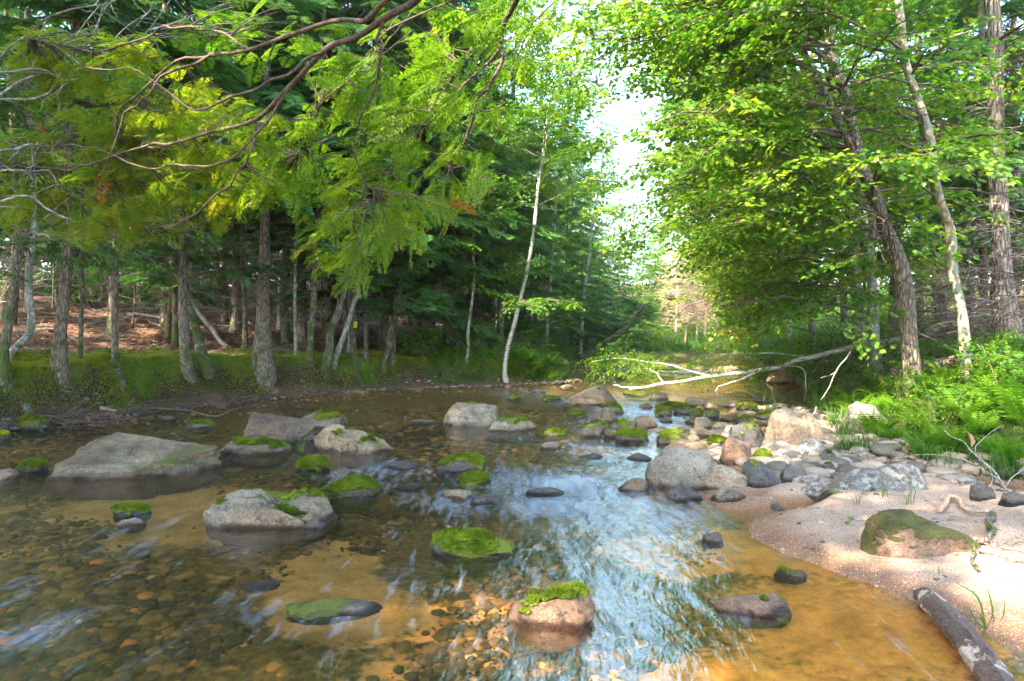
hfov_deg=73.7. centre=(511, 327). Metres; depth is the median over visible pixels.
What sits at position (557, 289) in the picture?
hemlock tree
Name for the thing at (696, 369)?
river rock
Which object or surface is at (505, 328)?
shrub
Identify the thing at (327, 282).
hemlock tree
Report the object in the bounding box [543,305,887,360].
meadow grass
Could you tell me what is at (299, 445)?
grass tuft
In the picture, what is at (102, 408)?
driftwood
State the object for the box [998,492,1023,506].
boulder
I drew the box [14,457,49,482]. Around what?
river rock
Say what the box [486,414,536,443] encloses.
boulder
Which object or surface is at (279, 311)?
maple tree
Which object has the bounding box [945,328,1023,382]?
shrub
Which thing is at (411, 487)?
river rock
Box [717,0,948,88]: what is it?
maple tree
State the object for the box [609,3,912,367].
maple tree
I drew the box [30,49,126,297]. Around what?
hemlock tree
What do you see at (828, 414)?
grass tuft
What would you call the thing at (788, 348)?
shrub
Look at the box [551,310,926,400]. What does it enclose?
fallen birch
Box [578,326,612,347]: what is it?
shrub
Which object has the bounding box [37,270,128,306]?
shrub
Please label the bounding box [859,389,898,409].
fern
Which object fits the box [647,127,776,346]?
maple tree
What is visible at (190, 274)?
hemlock tree
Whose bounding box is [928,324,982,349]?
shrub
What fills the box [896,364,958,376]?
fern
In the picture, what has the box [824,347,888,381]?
shrub
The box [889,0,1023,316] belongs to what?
hemlock tree
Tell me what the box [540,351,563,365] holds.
fern
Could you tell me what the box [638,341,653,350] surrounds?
shrub
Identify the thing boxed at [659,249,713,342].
dead tree
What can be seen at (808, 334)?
shrub
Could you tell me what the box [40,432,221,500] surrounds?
boulder
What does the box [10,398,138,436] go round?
driftwood
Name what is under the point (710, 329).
shrub
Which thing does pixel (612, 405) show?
river rock
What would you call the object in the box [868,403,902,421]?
fern
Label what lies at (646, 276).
tree
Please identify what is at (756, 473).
boulder
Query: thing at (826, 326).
shrub
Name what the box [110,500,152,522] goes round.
boulder
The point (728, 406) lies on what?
river rock
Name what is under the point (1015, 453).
fern
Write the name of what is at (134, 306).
hemlock tree
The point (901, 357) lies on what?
shrub
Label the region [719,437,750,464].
boulder
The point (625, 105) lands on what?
sky
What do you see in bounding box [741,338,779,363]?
shrub
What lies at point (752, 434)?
boulder
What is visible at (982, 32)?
hemlock tree
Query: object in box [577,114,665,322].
birch tree
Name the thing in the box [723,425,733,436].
river rock
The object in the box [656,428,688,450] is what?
boulder
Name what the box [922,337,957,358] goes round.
shrub
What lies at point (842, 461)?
shore cobbles
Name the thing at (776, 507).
river rock
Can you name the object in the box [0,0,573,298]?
hemlock tree
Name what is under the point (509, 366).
fern
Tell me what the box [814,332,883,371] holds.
shrub
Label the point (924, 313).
shrub
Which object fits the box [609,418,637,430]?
river rock
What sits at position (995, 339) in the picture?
fern
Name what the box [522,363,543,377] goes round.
fern
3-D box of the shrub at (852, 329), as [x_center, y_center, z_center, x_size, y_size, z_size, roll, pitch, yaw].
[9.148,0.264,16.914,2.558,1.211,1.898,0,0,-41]
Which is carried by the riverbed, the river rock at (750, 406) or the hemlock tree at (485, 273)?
the river rock at (750, 406)
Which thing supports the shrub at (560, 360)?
on the mossy bank
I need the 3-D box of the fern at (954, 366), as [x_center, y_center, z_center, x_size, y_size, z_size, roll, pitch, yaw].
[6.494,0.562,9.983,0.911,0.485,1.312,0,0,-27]
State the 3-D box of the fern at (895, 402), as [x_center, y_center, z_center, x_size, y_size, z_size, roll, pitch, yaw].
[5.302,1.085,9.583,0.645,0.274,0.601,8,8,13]
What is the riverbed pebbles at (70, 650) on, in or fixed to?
on the riverbed
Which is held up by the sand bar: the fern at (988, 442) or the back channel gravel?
the back channel gravel
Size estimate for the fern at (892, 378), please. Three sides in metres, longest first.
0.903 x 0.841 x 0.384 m
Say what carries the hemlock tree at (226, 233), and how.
on the forest floor
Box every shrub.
[0,263,50,293]
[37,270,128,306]
[38,257,105,299]
[106,270,198,312]
[188,266,229,303]
[214,277,297,308]
[275,287,342,323]
[380,316,456,357]
[403,312,493,350]
[436,311,498,339]
[437,327,487,343]
[459,339,531,361]
[479,340,513,350]
[483,322,521,339]
[486,332,516,348]
[495,340,555,358]
[497,317,554,345]
[498,332,541,352]
[522,324,558,340]
[543,325,590,345]
[548,333,574,343]
[549,353,576,369]
[557,344,582,365]
[560,356,577,374]
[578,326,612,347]
[638,333,660,350]
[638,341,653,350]
[646,328,689,341]
[647,333,683,345]
[653,315,698,335]
[666,330,694,339]
[667,310,713,331]
[669,332,710,344]
[698,323,728,336]
[702,336,731,351]
[736,336,782,363]
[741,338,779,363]
[743,337,794,365]
[750,339,789,365]
[761,326,830,349]
[761,336,826,372]
[765,334,849,378]
[774,345,851,383]
[776,333,847,368]
[779,331,857,383]
[787,327,836,347]
[792,321,826,336]
[796,327,852,348]
[796,373,828,388]
[798,328,841,350]
[802,368,848,390]
[807,380,836,394]
[809,395,837,412]
[813,330,855,353]
[814,320,848,341]
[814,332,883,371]
[814,358,864,378]
[815,320,838,335]
[815,320,841,343]
[817,306,866,329]
[817,387,848,405]
[820,370,867,395]
[821,365,879,393]
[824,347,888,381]
[828,378,886,399]
[835,315,897,352]
[845,320,898,356]
[858,364,933,401]
[864,343,922,373]
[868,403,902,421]
[873,347,942,372]
[874,348,934,374]
[879,294,954,327]
[880,305,957,346]
[882,307,936,338]
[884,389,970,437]
[889,342,952,360]
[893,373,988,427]
[918,302,954,340]
[918,334,979,358]
[918,341,950,357]
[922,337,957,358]
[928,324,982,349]
[941,335,1023,392]
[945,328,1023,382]
[986,327,1023,367]
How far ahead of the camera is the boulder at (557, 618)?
3.19 m
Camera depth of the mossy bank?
12.72 m
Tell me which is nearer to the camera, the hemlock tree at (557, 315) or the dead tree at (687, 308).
the hemlock tree at (557, 315)
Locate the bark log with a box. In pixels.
[913,586,1015,680]
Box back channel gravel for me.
[839,446,1023,494]
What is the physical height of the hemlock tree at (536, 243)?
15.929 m
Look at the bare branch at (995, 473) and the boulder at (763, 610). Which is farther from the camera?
the bare branch at (995, 473)
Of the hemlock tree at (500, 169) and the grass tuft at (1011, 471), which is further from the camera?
the hemlock tree at (500, 169)
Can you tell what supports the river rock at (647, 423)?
on the riverbed
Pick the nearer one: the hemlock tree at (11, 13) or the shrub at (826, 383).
the shrub at (826, 383)
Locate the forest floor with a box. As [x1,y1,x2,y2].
[0,284,606,361]
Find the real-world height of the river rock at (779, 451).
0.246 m
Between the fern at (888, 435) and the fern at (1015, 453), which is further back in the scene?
the fern at (888, 435)
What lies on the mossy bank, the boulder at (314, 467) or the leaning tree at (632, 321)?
the leaning tree at (632, 321)
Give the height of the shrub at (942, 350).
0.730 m
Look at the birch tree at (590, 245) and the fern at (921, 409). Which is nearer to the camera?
the fern at (921, 409)
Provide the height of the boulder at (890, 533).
0.376 m
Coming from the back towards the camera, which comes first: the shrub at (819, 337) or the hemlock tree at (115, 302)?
the shrub at (819, 337)
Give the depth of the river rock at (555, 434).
8.82 m
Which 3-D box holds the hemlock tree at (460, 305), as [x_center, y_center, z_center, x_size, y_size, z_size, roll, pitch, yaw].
[-3.189,-6.756,21.285,6.432,16.439,7.168,0,0,-25]
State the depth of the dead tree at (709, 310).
38.00 m
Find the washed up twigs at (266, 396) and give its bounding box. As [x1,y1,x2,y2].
[0,362,512,431]
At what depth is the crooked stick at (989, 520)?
4.22 m
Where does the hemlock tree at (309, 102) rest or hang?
on the mossy bank
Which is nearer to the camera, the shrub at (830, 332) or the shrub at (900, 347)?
the shrub at (900, 347)
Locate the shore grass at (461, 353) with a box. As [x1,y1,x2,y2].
[426,340,581,385]
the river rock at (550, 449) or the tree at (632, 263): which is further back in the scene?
the tree at (632, 263)
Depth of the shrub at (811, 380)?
15.06 m
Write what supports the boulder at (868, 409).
on the sand bar
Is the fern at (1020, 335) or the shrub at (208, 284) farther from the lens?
the shrub at (208, 284)
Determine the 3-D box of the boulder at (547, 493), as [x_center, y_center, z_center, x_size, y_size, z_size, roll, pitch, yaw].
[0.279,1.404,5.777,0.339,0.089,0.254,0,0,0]
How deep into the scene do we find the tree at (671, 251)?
45.81 m
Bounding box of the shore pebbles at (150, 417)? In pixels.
[1,364,586,443]
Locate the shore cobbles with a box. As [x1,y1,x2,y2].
[634,403,1023,488]
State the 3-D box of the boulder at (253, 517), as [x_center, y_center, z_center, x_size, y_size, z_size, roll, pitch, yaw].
[-1.742,1.410,5.007,0.910,0.546,0.546,0,0,0]
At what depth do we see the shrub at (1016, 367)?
7.31 m
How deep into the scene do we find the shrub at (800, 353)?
15.69 m
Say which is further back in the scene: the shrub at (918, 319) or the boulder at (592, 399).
the shrub at (918, 319)
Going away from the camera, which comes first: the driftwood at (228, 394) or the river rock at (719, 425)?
the river rock at (719, 425)
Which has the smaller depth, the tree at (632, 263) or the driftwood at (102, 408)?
the driftwood at (102, 408)
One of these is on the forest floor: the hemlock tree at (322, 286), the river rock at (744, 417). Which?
the hemlock tree at (322, 286)
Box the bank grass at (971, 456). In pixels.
[820,333,1023,465]
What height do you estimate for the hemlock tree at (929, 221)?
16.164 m
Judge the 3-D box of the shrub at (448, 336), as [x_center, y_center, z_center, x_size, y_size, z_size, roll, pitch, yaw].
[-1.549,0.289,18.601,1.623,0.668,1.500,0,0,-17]
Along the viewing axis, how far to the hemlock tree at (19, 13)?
13.49 m
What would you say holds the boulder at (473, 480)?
on the riverbed
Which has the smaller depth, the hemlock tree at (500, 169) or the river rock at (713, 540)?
the river rock at (713, 540)
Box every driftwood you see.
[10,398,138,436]
[63,400,270,426]
[99,406,116,410]
[222,392,245,409]
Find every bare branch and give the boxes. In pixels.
[672,297,734,319]
[716,390,772,401]
[820,352,850,399]
[896,426,1023,491]
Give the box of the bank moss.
[0,346,566,423]
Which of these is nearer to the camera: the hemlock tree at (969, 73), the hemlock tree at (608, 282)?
the hemlock tree at (969, 73)
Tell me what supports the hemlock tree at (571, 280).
on the mossy bank
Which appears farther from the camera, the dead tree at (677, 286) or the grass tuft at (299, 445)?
the dead tree at (677, 286)
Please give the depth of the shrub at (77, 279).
23.40 m
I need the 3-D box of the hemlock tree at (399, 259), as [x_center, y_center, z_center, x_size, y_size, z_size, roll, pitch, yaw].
[-4.095,-4.918,16.944,5.253,12.756,5.187,0,0,31]
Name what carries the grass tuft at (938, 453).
on the sand bar
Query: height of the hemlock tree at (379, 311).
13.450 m
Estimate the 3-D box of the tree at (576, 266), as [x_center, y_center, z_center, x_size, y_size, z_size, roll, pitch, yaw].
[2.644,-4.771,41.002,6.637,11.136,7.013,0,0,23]
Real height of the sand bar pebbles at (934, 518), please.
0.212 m
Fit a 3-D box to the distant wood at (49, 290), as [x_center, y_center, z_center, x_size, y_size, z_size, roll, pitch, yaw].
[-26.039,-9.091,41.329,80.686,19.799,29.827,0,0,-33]
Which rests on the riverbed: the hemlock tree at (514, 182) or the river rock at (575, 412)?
the river rock at (575, 412)
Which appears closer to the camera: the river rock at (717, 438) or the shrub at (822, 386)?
the river rock at (717, 438)
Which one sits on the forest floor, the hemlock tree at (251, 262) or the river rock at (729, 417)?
the hemlock tree at (251, 262)
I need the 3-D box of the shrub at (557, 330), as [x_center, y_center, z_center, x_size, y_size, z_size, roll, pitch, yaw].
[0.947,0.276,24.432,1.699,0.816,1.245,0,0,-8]
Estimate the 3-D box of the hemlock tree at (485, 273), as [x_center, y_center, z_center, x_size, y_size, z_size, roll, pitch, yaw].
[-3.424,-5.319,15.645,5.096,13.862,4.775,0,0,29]
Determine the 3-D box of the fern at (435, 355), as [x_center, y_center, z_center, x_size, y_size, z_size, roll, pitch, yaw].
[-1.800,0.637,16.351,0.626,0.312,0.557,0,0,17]
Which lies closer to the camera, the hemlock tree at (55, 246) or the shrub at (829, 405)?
the shrub at (829, 405)
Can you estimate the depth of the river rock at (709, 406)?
11.69 m
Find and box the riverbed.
[0,351,1023,680]
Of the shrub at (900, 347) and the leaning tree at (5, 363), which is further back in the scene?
the shrub at (900, 347)
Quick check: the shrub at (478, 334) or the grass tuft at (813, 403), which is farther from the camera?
the shrub at (478, 334)
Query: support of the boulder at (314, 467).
on the riverbed
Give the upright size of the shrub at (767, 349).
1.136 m
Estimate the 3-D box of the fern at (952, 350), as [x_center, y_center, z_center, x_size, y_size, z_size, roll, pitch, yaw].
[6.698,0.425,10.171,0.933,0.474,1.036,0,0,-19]
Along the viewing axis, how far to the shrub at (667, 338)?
34.50 m
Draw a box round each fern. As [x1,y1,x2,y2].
[423,347,448,359]
[472,348,500,358]
[504,341,542,363]
[507,359,525,370]
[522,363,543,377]
[523,351,555,366]
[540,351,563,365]
[820,393,868,411]
[822,384,874,403]
[830,394,899,413]
[834,407,917,436]
[843,362,897,390]
[844,384,875,400]
[851,383,901,403]
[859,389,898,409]
[865,422,915,438]
[866,370,902,391]
[866,393,918,418]
[877,394,906,403]
[878,358,902,374]
[887,413,943,436]
[887,426,953,455]
[888,399,943,425]
[890,361,958,396]
[893,384,925,399]
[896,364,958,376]
[898,426,961,443]
[900,352,992,372]
[903,397,940,414]
[904,364,980,398]
[910,410,1001,450]
[911,406,957,426]
[921,358,983,377]
[922,343,988,366]
[925,381,1007,418]
[941,369,973,384]
[945,368,1023,402]
[945,372,1023,412]
[946,405,1021,434]
[952,361,1005,385]
[959,430,1023,454]
[969,375,1023,428]
[974,435,1023,466]
[977,358,1023,372]
[980,332,1020,364]
[1002,334,1023,337]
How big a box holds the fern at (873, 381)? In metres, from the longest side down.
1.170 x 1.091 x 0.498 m
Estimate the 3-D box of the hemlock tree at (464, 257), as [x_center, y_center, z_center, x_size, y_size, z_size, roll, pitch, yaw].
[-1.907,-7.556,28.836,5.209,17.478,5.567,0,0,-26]
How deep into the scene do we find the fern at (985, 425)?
7.03 m
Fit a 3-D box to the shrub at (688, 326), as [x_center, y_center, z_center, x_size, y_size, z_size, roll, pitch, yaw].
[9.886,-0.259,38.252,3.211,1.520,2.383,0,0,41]
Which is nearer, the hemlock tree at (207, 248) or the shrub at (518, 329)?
the shrub at (518, 329)
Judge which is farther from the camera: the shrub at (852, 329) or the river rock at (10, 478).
the shrub at (852, 329)
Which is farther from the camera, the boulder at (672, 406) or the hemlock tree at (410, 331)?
the hemlock tree at (410, 331)
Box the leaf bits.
[732,452,1018,581]
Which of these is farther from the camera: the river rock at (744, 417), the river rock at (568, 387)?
the river rock at (568, 387)
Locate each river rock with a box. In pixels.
[0,420,9,430]
[0,429,12,447]
[0,468,21,489]
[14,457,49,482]
[117,518,146,532]
[159,415,176,425]
[184,419,214,434]
[303,518,324,539]
[395,483,424,491]
[504,385,511,392]
[505,393,520,403]
[531,389,545,395]
[540,442,559,456]
[541,395,560,404]
[544,427,566,440]
[560,384,571,390]
[567,408,585,416]
[579,421,601,447]
[579,453,605,462]
[590,407,617,424]
[595,419,609,439]
[602,401,620,410]
[604,426,616,447]
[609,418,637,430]
[614,406,624,417]
[622,368,645,374]
[623,389,649,397]
[626,452,651,465]
[634,416,656,432]
[638,403,653,412]
[648,427,668,437]
[649,392,668,405]
[654,407,672,419]
[660,418,671,427]
[672,409,691,420]
[676,426,689,434]
[685,397,707,410]
[685,419,694,427]
[688,427,712,439]
[688,434,698,441]
[689,407,703,420]
[690,366,709,374]
[694,417,711,430]
[701,532,723,548]
[704,401,719,413]
[705,409,719,420]
[706,434,727,444]
[713,422,729,428]
[719,413,737,422]
[723,403,736,409]
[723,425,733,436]
[735,402,758,412]
[735,413,755,424]
[749,396,775,403]
[751,447,773,457]
[770,503,781,510]
[774,448,787,454]
[810,462,821,467]
[818,448,835,459]
[822,461,835,470]
[856,447,875,459]
[955,466,970,474]
[969,484,995,501]
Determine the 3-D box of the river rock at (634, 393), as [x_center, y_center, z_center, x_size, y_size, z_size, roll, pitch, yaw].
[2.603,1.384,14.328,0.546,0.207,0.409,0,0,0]
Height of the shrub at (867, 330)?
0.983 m
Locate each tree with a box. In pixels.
[0,0,253,392]
[0,0,280,359]
[0,0,294,265]
[0,0,314,390]
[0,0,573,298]
[0,1,208,340]
[0,2,103,327]
[0,4,88,286]
[0,7,103,312]
[0,8,40,285]
[0,9,183,413]
[0,11,56,298]
[0,15,61,296]
[0,56,134,393]
[0,108,108,319]
[1,24,96,297]
[2,26,91,308]
[9,8,102,299]
[20,42,144,307]
[23,0,278,346]
[23,19,119,301]
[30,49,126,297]
[37,0,327,382]
[38,0,237,337]
[43,229,148,298]
[73,17,200,326]
[74,0,213,327]
[74,199,277,345]
[78,147,311,378]
[87,1,211,303]
[90,0,380,348]
[124,240,156,300]
[141,0,413,391]
[142,0,411,354]
[147,1,303,333]
[147,2,247,293]
[153,10,260,322]
[157,25,348,336]
[183,1,346,343]
[189,6,255,308]
[190,8,251,302]
[192,3,257,297]
[192,32,293,295]
[196,234,257,295]
[205,211,290,299]
[217,0,454,379]
[218,0,439,367]
[218,3,422,350]
[228,28,258,284]
[229,1,344,343]
[233,5,422,339]
[244,61,292,316]
[245,23,305,328]
[248,122,440,376]
[248,249,293,283]
[250,0,506,350]
[252,0,490,364]
[256,0,475,351]
[270,0,500,362]
[274,251,362,323]
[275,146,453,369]
[286,6,474,347]
[292,0,539,357]
[308,46,547,336]
[332,211,486,372]
[355,0,541,289]
[360,0,569,346]
[368,0,568,352]
[368,39,498,329]
[388,0,551,335]
[402,208,449,333]
[409,3,593,347]
[415,175,554,363]
[436,99,468,338]
[445,165,512,329]
[447,2,548,340]
[451,0,611,344]
[454,0,648,382]
[455,120,565,294]
[456,0,554,346]
[481,31,553,332]
[483,66,534,322]
[487,34,549,322]
[488,116,589,347]
[497,87,530,320]
[501,6,634,341]
[503,0,1023,397]
[511,115,575,326]
[513,73,526,319]
[516,102,561,325]
[516,129,578,319]
[520,163,605,321]
[526,155,609,347]
[534,177,595,291]
[541,76,667,353]
[542,180,613,346]
[544,150,579,308]
[554,182,598,323]
[559,283,683,361]
[569,2,966,368]
[570,178,593,291]
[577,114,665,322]
[578,205,627,334]
[585,0,978,381]
[586,234,620,311]
[588,239,623,304]
[602,231,642,331]
[607,227,645,300]
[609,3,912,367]
[612,233,646,286]
[619,0,1023,386]
[630,53,796,345]
[630,233,671,307]
[632,42,832,362]
[632,227,663,296]
[635,239,691,323]
[644,194,703,309]
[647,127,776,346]
[648,243,699,335]
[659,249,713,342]
[673,215,720,341]
[686,279,717,338]
[690,288,726,331]
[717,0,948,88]
[763,0,1023,334]
[779,0,1023,356]
[793,2,953,317]
[797,0,1023,340]
[799,116,892,295]
[800,2,1023,353]
[810,0,1023,340]
[815,7,990,320]
[845,102,959,278]
[877,0,1023,325]
[884,311,992,347]
[887,0,1023,327]
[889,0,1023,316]
[890,348,1021,375]
[901,1,1023,307]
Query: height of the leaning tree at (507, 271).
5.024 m
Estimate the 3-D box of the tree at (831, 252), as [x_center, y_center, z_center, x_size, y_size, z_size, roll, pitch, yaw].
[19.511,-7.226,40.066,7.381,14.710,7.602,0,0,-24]
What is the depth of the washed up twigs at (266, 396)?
12.44 m
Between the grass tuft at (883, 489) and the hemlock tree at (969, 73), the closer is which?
the grass tuft at (883, 489)
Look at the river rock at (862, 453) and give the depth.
6.95 m
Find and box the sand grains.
[695,460,1023,666]
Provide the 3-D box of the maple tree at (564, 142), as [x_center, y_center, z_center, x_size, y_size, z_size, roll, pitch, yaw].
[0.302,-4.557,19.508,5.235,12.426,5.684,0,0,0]
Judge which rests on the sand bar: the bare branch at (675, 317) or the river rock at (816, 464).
the river rock at (816, 464)
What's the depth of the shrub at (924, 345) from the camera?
11.13 m
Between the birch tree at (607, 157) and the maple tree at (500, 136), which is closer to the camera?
the maple tree at (500, 136)
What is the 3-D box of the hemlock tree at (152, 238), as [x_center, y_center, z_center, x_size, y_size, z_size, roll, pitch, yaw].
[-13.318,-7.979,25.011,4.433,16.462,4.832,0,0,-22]
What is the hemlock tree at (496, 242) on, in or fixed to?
on the forest floor
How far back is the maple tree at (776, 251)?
24.95 m
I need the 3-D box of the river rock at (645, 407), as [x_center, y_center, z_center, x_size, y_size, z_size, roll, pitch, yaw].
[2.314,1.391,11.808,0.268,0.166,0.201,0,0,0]
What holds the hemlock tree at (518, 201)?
on the forest floor
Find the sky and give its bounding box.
[0,0,1023,283]
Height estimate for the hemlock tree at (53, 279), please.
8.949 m
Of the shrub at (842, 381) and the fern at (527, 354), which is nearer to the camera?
the shrub at (842, 381)
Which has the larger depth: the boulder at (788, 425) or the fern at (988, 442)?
the boulder at (788, 425)
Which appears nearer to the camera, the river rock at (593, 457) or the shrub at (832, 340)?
the river rock at (593, 457)
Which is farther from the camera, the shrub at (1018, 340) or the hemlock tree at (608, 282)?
the hemlock tree at (608, 282)
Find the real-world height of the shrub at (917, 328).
1.381 m
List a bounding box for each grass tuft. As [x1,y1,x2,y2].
[288,435,312,451]
[746,385,793,407]
[795,385,824,406]
[802,378,833,400]
[812,391,851,411]
[816,371,847,388]
[816,405,846,427]
[829,415,861,436]
[829,431,865,452]
[839,425,879,452]
[870,474,888,497]
[897,483,917,504]
[905,438,937,463]
[925,443,971,467]
[955,582,1004,634]
[964,444,1021,479]
[990,443,1023,482]
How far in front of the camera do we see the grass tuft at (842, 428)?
8.14 m
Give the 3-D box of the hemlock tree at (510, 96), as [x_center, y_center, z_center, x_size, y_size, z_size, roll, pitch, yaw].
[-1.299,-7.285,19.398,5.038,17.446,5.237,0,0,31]
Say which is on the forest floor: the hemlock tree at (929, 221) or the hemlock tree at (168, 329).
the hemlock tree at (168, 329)
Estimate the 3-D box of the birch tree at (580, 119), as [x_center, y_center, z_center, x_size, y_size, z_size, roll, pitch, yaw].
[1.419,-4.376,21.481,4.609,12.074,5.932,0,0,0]
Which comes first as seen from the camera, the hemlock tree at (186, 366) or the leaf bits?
the leaf bits
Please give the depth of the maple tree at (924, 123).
8.65 m
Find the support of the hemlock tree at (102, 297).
on the forest floor
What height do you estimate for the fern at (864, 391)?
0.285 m
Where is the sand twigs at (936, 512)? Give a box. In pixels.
[778,469,1023,582]
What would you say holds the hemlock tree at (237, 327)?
on the forest floor
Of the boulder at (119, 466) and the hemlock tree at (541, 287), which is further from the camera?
the hemlock tree at (541, 287)
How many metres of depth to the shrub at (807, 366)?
16.57 m
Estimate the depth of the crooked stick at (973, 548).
3.94 m
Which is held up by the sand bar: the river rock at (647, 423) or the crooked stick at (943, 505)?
the crooked stick at (943, 505)
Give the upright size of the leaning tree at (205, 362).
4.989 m
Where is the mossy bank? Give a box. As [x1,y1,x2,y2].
[0,341,648,433]
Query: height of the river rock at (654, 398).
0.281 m
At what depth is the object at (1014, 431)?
7.24 m
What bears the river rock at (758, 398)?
on the riverbed
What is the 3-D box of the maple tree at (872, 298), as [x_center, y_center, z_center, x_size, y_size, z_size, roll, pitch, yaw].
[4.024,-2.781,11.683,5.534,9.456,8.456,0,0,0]
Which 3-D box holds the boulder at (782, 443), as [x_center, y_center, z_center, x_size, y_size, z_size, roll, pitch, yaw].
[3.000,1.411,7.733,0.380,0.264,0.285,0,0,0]
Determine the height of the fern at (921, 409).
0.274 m
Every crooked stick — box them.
[937,494,994,513]
[970,537,1023,570]
[984,510,996,540]
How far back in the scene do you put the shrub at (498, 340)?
20.53 m
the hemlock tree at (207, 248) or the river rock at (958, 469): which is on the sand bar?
the river rock at (958, 469)
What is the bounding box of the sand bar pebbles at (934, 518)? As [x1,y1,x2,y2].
[743,489,1022,599]
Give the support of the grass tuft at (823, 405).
on the sand bar
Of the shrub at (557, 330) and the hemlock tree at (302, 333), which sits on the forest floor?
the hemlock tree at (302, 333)
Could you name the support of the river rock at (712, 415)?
on the riverbed
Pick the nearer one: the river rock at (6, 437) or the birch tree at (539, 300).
the river rock at (6, 437)
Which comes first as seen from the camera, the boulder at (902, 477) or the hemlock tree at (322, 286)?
the boulder at (902, 477)
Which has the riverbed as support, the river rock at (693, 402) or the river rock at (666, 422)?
the river rock at (693, 402)
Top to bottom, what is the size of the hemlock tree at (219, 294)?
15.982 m
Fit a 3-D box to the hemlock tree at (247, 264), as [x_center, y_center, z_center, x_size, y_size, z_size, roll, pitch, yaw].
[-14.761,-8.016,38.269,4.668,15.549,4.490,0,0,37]
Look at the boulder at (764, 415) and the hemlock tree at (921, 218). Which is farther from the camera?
the hemlock tree at (921, 218)
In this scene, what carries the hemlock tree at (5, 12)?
on the forest floor
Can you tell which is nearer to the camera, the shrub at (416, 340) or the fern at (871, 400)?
the fern at (871, 400)
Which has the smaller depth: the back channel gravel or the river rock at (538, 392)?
the back channel gravel
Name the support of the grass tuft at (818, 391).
on the sand bar
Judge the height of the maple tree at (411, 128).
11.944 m
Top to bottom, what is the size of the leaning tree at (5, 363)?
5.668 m
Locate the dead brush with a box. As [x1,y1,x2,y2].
[789,229,1023,394]
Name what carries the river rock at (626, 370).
on the riverbed
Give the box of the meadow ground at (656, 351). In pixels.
[604,297,742,354]
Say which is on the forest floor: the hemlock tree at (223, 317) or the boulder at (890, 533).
the hemlock tree at (223, 317)
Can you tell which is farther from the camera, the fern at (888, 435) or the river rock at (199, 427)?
the river rock at (199, 427)
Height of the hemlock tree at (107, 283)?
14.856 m
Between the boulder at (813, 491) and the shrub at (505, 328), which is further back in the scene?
the shrub at (505, 328)
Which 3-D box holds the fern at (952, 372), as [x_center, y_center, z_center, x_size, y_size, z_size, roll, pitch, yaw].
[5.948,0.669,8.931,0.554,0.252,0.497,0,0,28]
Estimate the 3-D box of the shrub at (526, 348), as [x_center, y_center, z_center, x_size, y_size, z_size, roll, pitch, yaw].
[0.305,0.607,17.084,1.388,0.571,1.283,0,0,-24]
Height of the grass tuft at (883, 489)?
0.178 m
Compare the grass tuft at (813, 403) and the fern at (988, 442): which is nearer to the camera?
the fern at (988, 442)
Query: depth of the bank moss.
12.10 m
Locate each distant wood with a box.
[0,79,618,317]
[571,28,1023,336]
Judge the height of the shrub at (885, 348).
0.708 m
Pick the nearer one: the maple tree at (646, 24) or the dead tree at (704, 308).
the maple tree at (646, 24)
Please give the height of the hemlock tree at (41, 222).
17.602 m
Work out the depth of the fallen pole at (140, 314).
19.55 m
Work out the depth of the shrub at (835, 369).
14.64 m
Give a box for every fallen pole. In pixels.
[47,330,87,348]
[126,312,159,317]
[134,318,161,326]
[198,319,249,332]
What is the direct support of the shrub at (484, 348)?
on the mossy bank
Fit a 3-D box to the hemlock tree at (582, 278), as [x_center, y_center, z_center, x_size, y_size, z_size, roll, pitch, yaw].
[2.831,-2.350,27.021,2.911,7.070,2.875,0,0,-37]
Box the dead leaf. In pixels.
[966,431,974,446]
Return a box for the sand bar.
[703,356,1023,653]
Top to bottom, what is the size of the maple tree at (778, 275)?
10.696 m
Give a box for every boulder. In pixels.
[13,413,57,438]
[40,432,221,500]
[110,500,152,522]
[203,487,336,547]
[220,435,291,469]
[243,411,316,455]
[244,580,279,592]
[285,599,382,624]
[293,453,331,481]
[298,409,347,435]
[314,424,397,469]
[318,472,382,513]
[385,461,420,472]
[407,419,441,426]
[429,526,516,569]
[436,452,486,484]
[440,489,471,507]
[441,401,497,437]
[456,470,490,491]
[470,494,505,512]
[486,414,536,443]
[505,579,594,653]
[525,487,564,499]
[561,385,616,413]
[614,426,648,451]
[617,478,648,498]
[645,447,717,492]
[651,363,687,374]
[653,401,690,413]
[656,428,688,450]
[666,440,706,450]
[667,487,702,503]
[705,465,747,489]
[708,366,738,377]
[710,487,745,502]
[712,593,791,627]
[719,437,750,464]
[729,420,764,447]
[742,459,778,487]
[753,408,776,420]
[762,407,824,444]
[764,441,788,450]
[765,371,794,385]
[773,565,806,584]
[780,465,806,482]
[792,476,818,483]
[795,438,825,455]
[800,481,828,502]
[816,462,928,501]
[842,401,884,434]
[860,509,981,558]
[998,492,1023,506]
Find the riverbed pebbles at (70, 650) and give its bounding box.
[0,400,801,680]

